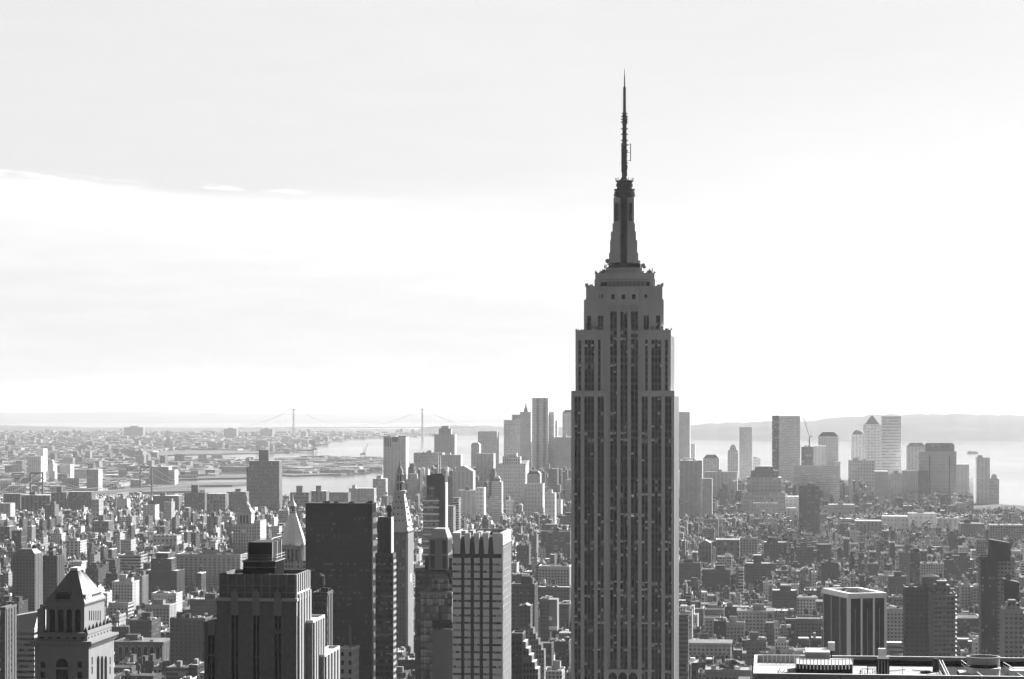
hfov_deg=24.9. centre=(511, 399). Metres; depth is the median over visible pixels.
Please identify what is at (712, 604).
loft building
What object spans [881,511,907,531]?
loft building
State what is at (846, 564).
loft building
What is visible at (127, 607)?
loft building
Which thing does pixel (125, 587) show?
pale apartments
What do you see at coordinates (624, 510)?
spire skyscraper
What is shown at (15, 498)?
housing slab
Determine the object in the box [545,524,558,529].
loft building
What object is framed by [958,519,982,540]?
loft building
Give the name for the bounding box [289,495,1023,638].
ground
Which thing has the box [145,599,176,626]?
loft building
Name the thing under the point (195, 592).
loft building
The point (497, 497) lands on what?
white tower
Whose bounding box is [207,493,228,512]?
housing slab
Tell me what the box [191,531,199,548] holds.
loft building
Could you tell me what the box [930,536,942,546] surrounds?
loft building
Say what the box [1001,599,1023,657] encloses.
apartment tower
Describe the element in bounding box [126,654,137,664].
loft building
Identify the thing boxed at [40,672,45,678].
window
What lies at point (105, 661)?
arched window
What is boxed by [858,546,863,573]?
loft building
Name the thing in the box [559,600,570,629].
loft building
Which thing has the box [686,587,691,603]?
loft building
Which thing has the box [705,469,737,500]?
office building
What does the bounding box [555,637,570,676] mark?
building
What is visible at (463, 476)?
office building
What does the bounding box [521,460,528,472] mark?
civic building
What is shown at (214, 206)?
sky
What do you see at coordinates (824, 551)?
residential block
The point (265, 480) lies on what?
housing slab
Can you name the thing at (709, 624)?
loft building
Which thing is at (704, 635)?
loft building
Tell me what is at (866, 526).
loft building
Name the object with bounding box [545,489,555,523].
apartment block
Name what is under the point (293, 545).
gothic pyramid tower
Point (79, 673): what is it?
window
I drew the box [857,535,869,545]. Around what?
loft building
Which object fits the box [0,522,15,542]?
riverside block
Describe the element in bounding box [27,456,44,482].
bank tower
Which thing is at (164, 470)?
island block
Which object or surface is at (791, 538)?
loft building
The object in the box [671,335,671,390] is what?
side windows
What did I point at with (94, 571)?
loft building
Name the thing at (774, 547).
residential block
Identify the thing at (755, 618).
cornice building
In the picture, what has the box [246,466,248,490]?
housing slab
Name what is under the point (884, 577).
loft building
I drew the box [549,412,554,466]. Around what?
office tower
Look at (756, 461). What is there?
office building
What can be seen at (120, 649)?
arched window
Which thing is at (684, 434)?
office tower
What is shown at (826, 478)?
office building
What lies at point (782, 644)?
loft building
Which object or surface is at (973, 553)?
loft building
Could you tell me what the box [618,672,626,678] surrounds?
arched window
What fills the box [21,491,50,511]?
housing slab
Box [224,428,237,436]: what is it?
distant block
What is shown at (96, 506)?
riverside block
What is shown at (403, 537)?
clock tower
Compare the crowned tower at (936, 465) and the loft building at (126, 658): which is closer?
the loft building at (126, 658)
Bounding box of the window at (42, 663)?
[40,662,45,668]
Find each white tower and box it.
[452,529,510,678]
[492,476,502,525]
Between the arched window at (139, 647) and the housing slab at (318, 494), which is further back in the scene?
the housing slab at (318, 494)
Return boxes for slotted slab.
[383,436,408,494]
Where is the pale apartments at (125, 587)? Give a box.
[112,572,138,609]
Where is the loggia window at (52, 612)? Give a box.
[50,609,54,631]
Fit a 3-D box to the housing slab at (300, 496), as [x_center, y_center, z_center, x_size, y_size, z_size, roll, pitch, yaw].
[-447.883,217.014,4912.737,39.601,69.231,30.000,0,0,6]
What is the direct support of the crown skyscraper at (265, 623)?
on the ground at (995, 506)
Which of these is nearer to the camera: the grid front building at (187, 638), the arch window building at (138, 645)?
the grid front building at (187, 638)
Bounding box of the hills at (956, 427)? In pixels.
[690,414,1023,439]
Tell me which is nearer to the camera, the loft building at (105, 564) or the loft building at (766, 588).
the loft building at (766, 588)
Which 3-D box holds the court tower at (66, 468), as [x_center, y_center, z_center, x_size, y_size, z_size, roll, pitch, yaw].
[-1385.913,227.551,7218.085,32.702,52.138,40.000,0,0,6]
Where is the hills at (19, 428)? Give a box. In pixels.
[0,425,409,430]
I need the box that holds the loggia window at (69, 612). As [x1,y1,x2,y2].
[67,609,71,631]
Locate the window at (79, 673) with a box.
[77,672,82,678]
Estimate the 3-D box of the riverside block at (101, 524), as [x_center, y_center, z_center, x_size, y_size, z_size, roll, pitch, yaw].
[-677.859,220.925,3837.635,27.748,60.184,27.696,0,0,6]
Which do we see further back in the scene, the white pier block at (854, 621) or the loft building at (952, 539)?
the loft building at (952, 539)
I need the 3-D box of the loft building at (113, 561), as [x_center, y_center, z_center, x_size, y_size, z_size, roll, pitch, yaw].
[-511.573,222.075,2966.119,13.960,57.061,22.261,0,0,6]
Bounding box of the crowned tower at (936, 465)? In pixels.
[917,443,955,496]
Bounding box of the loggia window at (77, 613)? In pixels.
[75,609,79,631]
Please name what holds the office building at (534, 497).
on the ground at (995, 506)
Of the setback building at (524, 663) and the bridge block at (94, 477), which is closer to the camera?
the setback building at (524, 663)
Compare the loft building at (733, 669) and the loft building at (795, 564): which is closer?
the loft building at (733, 669)
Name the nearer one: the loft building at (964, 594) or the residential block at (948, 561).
the loft building at (964, 594)
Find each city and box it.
[0,429,433,494]
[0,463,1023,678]
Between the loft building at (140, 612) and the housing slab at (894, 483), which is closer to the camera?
the loft building at (140, 612)
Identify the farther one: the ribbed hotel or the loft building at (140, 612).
the loft building at (140, 612)
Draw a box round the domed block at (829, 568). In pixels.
[821,557,837,584]
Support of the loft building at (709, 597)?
on the ground at (995, 506)
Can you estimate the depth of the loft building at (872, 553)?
3125.66 m
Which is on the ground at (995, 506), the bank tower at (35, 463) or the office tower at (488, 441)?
the office tower at (488, 441)
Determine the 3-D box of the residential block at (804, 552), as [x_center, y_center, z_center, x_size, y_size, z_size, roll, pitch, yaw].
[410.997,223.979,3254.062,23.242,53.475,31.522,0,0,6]
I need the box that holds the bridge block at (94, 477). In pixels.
[87,469,102,490]
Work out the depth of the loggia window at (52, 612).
802.28 m
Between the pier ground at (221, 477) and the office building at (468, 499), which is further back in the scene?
the pier ground at (221, 477)
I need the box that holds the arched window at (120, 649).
[118,646,122,659]
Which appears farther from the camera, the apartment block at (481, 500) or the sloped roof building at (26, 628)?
the apartment block at (481, 500)
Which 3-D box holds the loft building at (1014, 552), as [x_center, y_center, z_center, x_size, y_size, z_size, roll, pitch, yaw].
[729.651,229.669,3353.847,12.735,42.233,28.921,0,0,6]
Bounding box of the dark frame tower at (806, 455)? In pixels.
[801,445,812,464]
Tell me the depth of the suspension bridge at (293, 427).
17689.85 m
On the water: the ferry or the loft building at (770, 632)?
the ferry
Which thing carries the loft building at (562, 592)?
on the ground at (995, 506)
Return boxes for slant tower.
[978,539,1009,654]
[1001,572,1018,605]
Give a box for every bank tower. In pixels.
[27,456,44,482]
[37,448,46,480]
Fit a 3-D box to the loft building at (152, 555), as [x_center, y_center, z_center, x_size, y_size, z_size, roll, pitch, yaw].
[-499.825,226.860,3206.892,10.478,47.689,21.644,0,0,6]
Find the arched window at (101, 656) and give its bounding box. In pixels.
[101,656,102,678]
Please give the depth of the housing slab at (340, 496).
4898.01 m
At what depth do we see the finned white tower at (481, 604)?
949.32 m
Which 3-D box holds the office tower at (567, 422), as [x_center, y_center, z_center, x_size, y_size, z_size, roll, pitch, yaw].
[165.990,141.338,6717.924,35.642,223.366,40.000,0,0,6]
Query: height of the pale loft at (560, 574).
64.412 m
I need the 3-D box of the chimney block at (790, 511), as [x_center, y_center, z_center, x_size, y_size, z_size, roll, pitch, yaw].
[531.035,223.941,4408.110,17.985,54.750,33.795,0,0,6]
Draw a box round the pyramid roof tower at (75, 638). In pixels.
[30,565,118,678]
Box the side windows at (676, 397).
[675,396,677,678]
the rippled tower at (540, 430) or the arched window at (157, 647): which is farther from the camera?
the rippled tower at (540, 430)
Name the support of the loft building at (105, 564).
on the ground at (995, 506)
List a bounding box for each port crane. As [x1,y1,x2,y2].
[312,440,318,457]
[360,444,367,461]
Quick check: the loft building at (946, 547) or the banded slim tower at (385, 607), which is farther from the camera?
the loft building at (946, 547)
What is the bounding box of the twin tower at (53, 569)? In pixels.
[43,546,64,603]
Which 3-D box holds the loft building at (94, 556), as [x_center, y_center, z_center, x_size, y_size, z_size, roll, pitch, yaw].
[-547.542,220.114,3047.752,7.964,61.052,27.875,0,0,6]
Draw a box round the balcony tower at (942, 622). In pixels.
[928,580,956,656]
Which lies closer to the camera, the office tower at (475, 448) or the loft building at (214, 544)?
the loft building at (214, 544)
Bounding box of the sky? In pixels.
[0,0,1023,416]
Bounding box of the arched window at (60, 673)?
[56,658,67,678]
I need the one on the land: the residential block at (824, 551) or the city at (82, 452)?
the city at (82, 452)
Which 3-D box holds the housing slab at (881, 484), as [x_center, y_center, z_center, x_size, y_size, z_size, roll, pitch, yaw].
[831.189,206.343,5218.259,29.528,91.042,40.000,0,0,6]
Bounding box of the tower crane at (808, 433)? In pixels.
[803,418,812,446]
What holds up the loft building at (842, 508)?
on the ground at (995, 506)
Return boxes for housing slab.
[3,493,24,510]
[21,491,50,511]
[51,487,69,508]
[68,491,95,510]
[153,492,182,513]
[184,485,207,514]
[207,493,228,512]
[227,489,248,512]
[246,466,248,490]
[249,450,281,510]
[290,486,310,510]
[311,485,328,501]
[329,492,350,501]
[349,485,357,501]
[358,488,375,501]
[373,475,387,497]
[874,471,887,505]
[888,471,901,500]
[901,470,917,502]
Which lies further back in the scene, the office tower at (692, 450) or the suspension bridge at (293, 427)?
the suspension bridge at (293, 427)
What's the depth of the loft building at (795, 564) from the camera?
3103.58 m
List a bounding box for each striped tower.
[164,498,174,520]
[679,611,691,678]
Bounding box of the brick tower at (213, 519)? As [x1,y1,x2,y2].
[207,512,220,535]
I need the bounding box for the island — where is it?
[272,459,373,476]
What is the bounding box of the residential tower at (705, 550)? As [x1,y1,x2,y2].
[699,539,711,564]
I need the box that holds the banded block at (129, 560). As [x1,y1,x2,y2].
[118,548,147,571]
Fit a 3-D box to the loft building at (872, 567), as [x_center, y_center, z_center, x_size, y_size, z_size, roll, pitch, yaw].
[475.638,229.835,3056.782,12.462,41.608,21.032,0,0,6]
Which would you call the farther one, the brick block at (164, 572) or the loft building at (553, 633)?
the brick block at (164, 572)
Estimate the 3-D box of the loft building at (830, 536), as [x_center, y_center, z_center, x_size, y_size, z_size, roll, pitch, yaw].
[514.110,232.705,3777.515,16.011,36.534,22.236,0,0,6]
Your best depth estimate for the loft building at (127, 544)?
3239.48 m
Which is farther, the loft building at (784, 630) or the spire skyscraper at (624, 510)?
the loft building at (784, 630)
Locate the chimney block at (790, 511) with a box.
[786,503,795,524]
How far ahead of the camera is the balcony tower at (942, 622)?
1700.10 m
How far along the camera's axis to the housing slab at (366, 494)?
4998.37 m
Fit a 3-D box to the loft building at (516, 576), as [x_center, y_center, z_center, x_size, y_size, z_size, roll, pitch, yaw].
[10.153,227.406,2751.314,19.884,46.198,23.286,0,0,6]
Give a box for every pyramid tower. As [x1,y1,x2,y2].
[281,497,305,569]
[863,415,880,470]
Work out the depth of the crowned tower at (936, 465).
5395.55 m
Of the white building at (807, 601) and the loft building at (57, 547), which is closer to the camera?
the white building at (807, 601)
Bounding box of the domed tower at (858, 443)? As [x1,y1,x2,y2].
[851,430,865,459]
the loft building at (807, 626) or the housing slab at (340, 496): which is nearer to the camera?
the loft building at (807, 626)
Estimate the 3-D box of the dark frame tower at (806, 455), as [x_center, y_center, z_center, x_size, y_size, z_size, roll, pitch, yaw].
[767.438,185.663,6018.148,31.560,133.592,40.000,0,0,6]
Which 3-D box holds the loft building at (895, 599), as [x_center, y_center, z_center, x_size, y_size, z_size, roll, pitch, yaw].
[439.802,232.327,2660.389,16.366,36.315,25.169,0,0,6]
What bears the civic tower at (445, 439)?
on the ground at (995, 506)
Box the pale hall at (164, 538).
[153,533,181,545]
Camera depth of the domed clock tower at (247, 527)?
2900.62 m
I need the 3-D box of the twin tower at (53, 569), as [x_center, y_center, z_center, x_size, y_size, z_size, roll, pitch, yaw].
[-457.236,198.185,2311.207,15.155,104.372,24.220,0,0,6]
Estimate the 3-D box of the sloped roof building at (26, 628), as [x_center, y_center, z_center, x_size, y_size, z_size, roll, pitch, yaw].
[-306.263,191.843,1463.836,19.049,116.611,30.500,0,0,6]
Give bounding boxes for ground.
[131,488,204,493]
[141,482,245,487]
[178,475,245,479]
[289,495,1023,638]
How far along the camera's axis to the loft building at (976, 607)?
2480.53 m
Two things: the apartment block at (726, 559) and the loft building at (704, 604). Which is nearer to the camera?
the loft building at (704, 604)
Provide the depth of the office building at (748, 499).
4875.83 m
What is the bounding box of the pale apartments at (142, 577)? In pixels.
[133,570,148,608]
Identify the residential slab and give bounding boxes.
[898,550,908,584]
[909,548,919,584]
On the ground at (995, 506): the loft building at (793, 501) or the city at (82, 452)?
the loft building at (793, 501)
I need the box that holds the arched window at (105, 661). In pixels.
[104,656,106,678]
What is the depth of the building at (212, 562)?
2851.56 m
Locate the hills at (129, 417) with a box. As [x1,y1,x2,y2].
[0,412,862,422]
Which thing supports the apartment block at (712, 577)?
on the ground at (995, 506)
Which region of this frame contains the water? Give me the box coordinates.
[0,423,1023,505]
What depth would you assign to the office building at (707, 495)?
4449.08 m
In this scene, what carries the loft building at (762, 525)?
on the ground at (995, 506)
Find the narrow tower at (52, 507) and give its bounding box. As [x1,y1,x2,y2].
[45,501,58,523]
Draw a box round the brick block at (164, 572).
[146,552,184,600]
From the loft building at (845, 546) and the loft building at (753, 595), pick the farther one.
the loft building at (845, 546)
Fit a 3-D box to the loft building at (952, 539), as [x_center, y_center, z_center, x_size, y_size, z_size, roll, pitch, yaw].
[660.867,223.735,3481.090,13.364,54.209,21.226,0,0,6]
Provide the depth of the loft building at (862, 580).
2610.08 m
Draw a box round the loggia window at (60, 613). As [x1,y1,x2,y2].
[58,609,63,631]
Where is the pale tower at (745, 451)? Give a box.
[739,427,751,479]
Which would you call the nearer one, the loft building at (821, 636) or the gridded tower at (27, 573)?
the loft building at (821, 636)
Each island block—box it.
[150,465,171,484]
[169,469,177,484]
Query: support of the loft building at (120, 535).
on the ground at (995, 506)
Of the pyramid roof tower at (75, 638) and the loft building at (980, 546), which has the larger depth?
the loft building at (980, 546)
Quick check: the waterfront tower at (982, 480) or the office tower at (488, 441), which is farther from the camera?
the office tower at (488, 441)
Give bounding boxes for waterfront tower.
[976,455,989,503]
[990,474,998,503]
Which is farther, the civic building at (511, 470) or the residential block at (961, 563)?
the civic building at (511, 470)
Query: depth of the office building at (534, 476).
4999.17 m
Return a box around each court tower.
[47,460,56,480]
[60,464,73,477]
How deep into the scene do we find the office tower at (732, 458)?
6198.60 m
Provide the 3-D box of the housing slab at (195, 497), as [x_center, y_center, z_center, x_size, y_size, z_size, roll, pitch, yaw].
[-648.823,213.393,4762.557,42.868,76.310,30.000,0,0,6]
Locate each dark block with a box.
[680,459,702,518]
[799,486,819,538]
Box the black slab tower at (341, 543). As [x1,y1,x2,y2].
[305,501,376,678]
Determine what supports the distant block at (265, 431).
on the land
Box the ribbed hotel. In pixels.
[312,573,332,646]
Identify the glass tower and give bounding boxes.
[772,416,799,484]
[881,416,900,472]
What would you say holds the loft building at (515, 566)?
on the ground at (995, 506)
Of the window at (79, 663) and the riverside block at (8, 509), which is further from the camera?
the riverside block at (8, 509)
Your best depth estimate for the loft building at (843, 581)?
2812.96 m
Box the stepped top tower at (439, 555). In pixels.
[415,527,452,678]
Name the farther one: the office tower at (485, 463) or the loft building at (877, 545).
the office tower at (485, 463)
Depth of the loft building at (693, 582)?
2792.36 m
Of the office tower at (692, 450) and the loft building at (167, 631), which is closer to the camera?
the loft building at (167, 631)
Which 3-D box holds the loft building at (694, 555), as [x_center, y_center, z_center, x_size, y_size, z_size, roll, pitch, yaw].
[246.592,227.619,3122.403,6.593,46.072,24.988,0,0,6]
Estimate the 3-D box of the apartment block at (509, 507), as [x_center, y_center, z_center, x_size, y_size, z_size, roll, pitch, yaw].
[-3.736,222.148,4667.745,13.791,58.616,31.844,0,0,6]
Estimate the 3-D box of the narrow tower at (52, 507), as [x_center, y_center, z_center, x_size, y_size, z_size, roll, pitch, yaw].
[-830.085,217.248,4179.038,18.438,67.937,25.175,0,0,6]
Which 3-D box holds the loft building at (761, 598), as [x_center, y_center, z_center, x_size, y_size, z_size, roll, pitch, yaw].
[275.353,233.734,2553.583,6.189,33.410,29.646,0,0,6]
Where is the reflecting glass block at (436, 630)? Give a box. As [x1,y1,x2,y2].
[420,569,452,678]
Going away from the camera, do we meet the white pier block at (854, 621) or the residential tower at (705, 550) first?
the white pier block at (854, 621)
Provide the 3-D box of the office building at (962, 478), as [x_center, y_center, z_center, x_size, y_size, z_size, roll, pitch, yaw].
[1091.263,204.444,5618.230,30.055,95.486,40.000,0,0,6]
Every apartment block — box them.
[476,487,485,518]
[506,500,513,517]
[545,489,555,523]
[556,499,561,514]
[679,555,700,584]
[702,565,729,592]
[717,553,731,577]
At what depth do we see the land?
12104.69 m
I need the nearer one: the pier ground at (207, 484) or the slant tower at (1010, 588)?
the slant tower at (1010, 588)
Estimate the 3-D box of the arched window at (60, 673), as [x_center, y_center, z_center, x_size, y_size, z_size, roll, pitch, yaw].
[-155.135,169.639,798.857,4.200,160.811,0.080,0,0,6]
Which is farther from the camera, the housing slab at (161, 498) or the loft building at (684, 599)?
the housing slab at (161, 498)
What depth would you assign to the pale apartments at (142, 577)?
2584.53 m
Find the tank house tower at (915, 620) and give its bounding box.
[903,574,938,656]
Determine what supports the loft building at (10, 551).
on the ground at (995, 506)
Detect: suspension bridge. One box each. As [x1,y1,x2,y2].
[0,466,195,500]
[238,408,473,434]
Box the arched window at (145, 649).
[143,646,147,654]
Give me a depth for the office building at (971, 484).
5647.65 m
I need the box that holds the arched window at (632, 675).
[629,672,636,678]
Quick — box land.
[0,431,433,488]
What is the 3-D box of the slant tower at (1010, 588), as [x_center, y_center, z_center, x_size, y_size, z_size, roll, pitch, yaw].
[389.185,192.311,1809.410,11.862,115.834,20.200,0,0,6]
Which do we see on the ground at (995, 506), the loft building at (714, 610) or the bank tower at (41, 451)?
the loft building at (714, 610)
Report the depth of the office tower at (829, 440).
6196.80 m
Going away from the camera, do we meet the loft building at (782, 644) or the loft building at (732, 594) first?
the loft building at (782, 644)
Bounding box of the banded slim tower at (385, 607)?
[375,505,395,678]
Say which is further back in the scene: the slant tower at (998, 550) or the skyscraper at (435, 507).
the skyscraper at (435, 507)
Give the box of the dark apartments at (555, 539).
[541,525,570,559]
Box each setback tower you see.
[511,575,537,632]
[519,602,545,678]
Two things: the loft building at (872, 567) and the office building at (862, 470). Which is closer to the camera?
the loft building at (872, 567)
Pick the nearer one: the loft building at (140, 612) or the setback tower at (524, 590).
the setback tower at (524, 590)
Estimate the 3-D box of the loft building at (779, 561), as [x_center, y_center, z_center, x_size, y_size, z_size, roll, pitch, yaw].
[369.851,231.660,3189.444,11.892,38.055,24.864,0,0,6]
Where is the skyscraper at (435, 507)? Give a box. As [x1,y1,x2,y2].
[423,453,447,564]
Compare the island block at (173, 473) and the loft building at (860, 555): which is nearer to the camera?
the loft building at (860, 555)
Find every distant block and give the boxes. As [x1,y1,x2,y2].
[124,426,144,435]
[135,449,145,457]
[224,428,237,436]
[260,428,273,436]
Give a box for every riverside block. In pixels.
[0,503,14,518]
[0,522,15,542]
[12,529,26,549]
[91,499,102,517]
[92,515,112,536]
[117,496,129,510]
[143,504,158,523]
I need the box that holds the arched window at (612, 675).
[608,672,616,678]
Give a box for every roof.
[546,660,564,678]
[753,642,1023,678]
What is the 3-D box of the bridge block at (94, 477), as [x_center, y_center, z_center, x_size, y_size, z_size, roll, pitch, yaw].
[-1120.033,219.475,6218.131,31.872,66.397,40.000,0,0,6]
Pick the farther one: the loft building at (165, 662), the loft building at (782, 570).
the loft building at (782, 570)
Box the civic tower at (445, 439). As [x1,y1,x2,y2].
[434,426,456,453]
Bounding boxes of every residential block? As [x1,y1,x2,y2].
[716,538,739,563]
[740,536,757,559]
[764,537,786,564]
[796,540,812,567]
[817,543,831,563]
[920,556,943,583]
[942,556,953,584]
[952,552,969,580]
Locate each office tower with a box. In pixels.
[414,450,444,483]
[442,452,462,469]
[471,443,480,467]
[476,453,495,486]
[478,431,498,462]
[504,420,519,455]
[512,415,519,419]
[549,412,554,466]
[554,434,570,469]
[555,421,557,436]
[563,410,570,436]
[679,412,689,466]
[691,444,694,457]
[703,454,718,477]
[728,445,737,470]
[813,446,825,464]
[818,432,837,464]
[906,442,924,469]
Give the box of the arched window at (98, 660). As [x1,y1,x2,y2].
[97,656,99,678]
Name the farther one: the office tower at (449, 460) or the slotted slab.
the slotted slab
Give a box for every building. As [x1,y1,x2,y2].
[4,539,9,547]
[4,545,16,557]
[5,596,27,614]
[17,611,37,678]
[27,524,35,540]
[48,545,62,551]
[50,528,64,543]
[65,529,86,557]
[70,560,87,571]
[85,561,103,585]
[87,543,96,567]
[90,551,100,563]
[100,561,108,577]
[105,551,119,571]
[106,565,122,589]
[108,542,116,558]
[109,594,133,618]
[114,634,169,664]
[116,532,124,553]
[119,650,131,664]
[120,537,135,553]
[126,615,136,624]
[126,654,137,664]
[128,565,138,575]
[130,612,160,637]
[135,655,147,672]
[137,603,144,616]
[143,556,150,569]
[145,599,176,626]
[145,653,161,672]
[146,530,156,535]
[148,546,155,557]
[151,591,182,610]
[157,525,168,533]
[161,629,169,637]
[162,658,169,674]
[163,545,178,552]
[170,613,213,664]
[175,547,247,592]
[179,526,191,533]
[182,600,187,607]
[190,590,218,617]
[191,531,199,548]
[192,587,200,597]
[197,565,205,594]
[210,540,219,549]
[269,526,281,536]
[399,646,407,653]
[408,473,417,501]
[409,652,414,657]
[448,505,455,534]
[453,465,474,497]
[453,497,460,530]
[457,486,475,519]
[496,453,527,504]
[511,555,518,573]
[511,572,529,583]
[511,630,539,678]
[513,522,522,536]
[517,543,530,568]
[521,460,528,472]
[524,483,544,517]
[527,471,541,482]
[531,531,538,557]
[531,553,538,569]
[538,579,570,602]
[540,595,558,641]
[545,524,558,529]
[550,553,556,563]
[551,627,562,637]
[555,637,570,676]
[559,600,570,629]
[679,592,685,606]
[680,532,683,539]
[684,577,698,598]
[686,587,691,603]
[689,639,732,664]
[689,660,691,678]
[692,551,697,560]
[692,601,703,630]
[693,626,700,637]
[700,624,707,638]
[701,590,707,601]
[701,602,708,614]
[702,478,712,518]
[702,521,714,540]
[704,615,720,637]
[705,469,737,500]
[705,600,723,616]
[705,656,713,664]
[705,659,751,678]
[706,587,713,601]
[708,584,722,598]
[708,596,720,606]
[714,617,726,638]
[723,585,729,601]
[725,658,733,664]
[726,616,744,657]
[730,574,735,591]
[730,584,735,604]
[733,644,742,660]
[734,589,740,605]
[736,558,739,589]
[737,603,775,637]
[739,560,743,598]
[741,491,784,516]
[742,630,749,650]
[746,631,765,676]
[747,466,780,491]
[751,592,758,605]
[753,457,760,469]
[753,498,777,517]
[759,576,765,592]
[759,595,764,603]
[760,518,764,538]
[763,576,768,601]
[766,612,773,645]
[770,637,793,654]
[772,581,796,616]
[774,621,779,645]
[776,554,784,568]
[776,566,787,577]
[780,624,790,639]
[785,493,798,512]
[785,609,795,653]
[788,536,793,551]
[788,561,801,569]
[791,576,798,593]
[793,465,839,502]
[794,639,809,654]
[796,608,821,646]
[797,593,816,615]
[800,567,806,594]
[804,528,812,545]
[806,580,810,586]
[811,568,815,588]
[815,599,822,613]
[821,627,822,646]
[822,531,831,543]
[828,500,854,517]
[837,522,847,535]
[838,561,848,569]
[841,573,845,587]
[843,537,848,559]
[848,457,874,494]
[849,551,853,573]
[850,526,859,541]
[850,572,854,586]
[854,515,881,534]
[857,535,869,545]
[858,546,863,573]
[859,574,864,587]
[867,558,877,574]
[869,545,875,561]
[875,539,879,564]
[878,571,890,585]
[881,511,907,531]
[881,547,887,559]
[882,530,888,539]
[882,539,888,547]
[887,605,902,652]
[888,541,894,565]
[888,571,905,596]
[888,586,902,605]
[904,544,911,551]
[907,508,936,527]
[919,549,926,560]
[930,531,935,539]
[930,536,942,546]
[935,516,960,528]
[943,540,949,557]
[947,530,956,549]
[956,464,968,494]
[956,606,978,636]
[956,630,968,649]
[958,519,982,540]
[958,542,967,553]
[959,578,970,610]
[965,568,975,584]
[968,632,978,639]
[969,477,973,500]
[970,549,975,566]
[970,583,978,606]
[973,605,978,614]
[975,539,985,555]
[987,523,1023,541]
[1011,544,1021,556]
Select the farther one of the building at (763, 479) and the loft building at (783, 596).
the building at (763, 479)
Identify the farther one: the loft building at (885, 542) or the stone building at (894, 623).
the loft building at (885, 542)
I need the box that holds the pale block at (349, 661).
[340,625,359,678]
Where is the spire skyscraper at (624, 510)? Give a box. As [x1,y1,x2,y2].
[571,69,678,678]
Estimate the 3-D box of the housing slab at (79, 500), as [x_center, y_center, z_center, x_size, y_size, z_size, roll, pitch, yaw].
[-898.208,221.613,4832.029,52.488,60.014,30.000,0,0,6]
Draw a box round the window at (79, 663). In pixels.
[77,662,82,668]
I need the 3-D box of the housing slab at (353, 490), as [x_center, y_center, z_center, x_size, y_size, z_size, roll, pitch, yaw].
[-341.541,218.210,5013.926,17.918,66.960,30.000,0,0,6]
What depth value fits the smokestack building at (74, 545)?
3449.43 m
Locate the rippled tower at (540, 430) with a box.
[532,398,551,469]
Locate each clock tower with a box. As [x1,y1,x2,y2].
[232,493,265,551]
[392,455,413,651]
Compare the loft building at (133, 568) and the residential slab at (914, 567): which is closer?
the residential slab at (914, 567)
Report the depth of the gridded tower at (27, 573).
2399.23 m
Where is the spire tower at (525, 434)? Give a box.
[520,404,531,467]
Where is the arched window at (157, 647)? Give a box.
[156,646,159,657]
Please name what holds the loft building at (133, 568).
on the ground at (995, 506)
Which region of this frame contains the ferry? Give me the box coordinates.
[967,451,978,453]
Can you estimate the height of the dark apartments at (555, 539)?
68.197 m
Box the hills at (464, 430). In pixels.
[406,425,562,434]
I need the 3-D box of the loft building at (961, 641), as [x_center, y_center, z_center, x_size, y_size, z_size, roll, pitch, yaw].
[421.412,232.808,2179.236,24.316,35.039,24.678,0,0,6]
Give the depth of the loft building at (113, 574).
2763.34 m
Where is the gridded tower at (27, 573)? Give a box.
[12,544,42,611]
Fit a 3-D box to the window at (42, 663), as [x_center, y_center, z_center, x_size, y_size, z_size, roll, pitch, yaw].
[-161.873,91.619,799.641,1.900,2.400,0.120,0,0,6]
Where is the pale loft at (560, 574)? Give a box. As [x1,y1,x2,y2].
[539,558,570,584]
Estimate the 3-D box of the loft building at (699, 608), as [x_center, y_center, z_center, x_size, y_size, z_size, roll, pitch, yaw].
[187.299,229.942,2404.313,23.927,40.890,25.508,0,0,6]
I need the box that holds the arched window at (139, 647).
[137,646,140,658]
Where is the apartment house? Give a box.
[746,554,770,589]
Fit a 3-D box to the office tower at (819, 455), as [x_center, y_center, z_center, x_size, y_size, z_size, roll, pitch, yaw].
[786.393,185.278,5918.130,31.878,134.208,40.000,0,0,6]
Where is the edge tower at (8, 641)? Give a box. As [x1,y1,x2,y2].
[0,604,16,678]
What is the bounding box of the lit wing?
[997,555,1014,656]
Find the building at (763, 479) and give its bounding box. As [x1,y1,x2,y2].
[747,466,780,491]
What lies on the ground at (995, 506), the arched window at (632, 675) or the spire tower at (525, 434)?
the spire tower at (525, 434)
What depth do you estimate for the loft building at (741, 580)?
2746.75 m
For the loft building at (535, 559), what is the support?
on the ground at (995, 506)
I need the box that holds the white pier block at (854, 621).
[822,587,886,655]
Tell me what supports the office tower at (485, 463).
on the ground at (995, 506)
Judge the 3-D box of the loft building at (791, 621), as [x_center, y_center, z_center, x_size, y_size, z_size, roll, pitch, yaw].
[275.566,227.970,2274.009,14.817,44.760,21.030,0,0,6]
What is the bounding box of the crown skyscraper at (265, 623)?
[204,536,339,678]
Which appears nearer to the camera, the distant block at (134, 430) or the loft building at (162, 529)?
the loft building at (162, 529)

